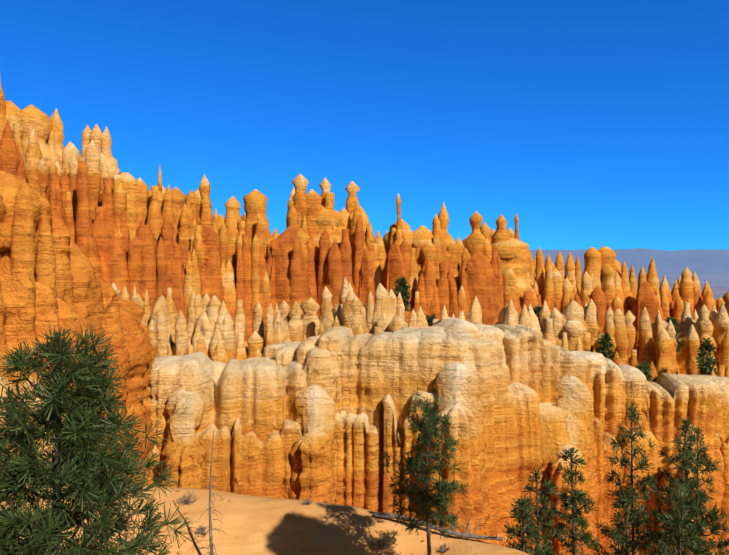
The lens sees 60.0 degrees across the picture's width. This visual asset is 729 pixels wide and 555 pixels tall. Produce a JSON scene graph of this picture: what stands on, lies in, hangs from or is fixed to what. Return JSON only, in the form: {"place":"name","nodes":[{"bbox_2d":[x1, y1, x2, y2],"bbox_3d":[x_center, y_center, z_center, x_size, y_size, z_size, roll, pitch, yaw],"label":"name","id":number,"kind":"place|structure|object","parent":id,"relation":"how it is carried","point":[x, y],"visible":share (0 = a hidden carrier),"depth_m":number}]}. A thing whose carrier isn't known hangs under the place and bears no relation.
{"place":"outdoors","nodes":[
{"label":"outdoors","id":0,"kind":"place"},
{"bbox_2d":[0,248,728,554],"bbox_3d":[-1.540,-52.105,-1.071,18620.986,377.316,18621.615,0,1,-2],"label":"ground","id":1,"kind":"structure","parent":0,"point":[335,529],"depth_m":13.46},
{"bbox_2d":[0,170,156,485],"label":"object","id":2,"kind":"object","parent":1,"relation":"on","point":[47,272],"visible":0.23,"depth_m":29.91},
{"bbox_2d":[95,431,502,554],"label":"dead wood","id":3,"kind":"object","parent":1,"relation":"on","point":[385,515],"visible":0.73,"depth_m":12.40},
{"bbox_2d":[83,489,518,554],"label":"stones","id":4,"kind":"object","parent":1,"relation":"on","point":[229,500],"visible":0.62,"depth_m":13.51},
{"bbox_2d":[0,77,728,344],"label":"hoodoos","id":5,"kind":"object","parent":1,"relation":"on","point":[129,231],"visible":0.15,"depth_m":72.75},
{"bbox_2d":[111,277,728,375],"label":"hoodoos","id":6,"kind":"object","parent":1,"relation":"on","point":[657,344],"depth_m":51.29},
{"bbox_2d":[148,297,728,554],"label":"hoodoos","id":7,"kind":"object","parent":1,"relation":"on","point":[323,415],"visible":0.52,"depth_m":39.60},
{"bbox_2d":[0,0,728,250],"label":"sky","id":8,"kind":"structure","parent":0,"point":[598,124]}
]}

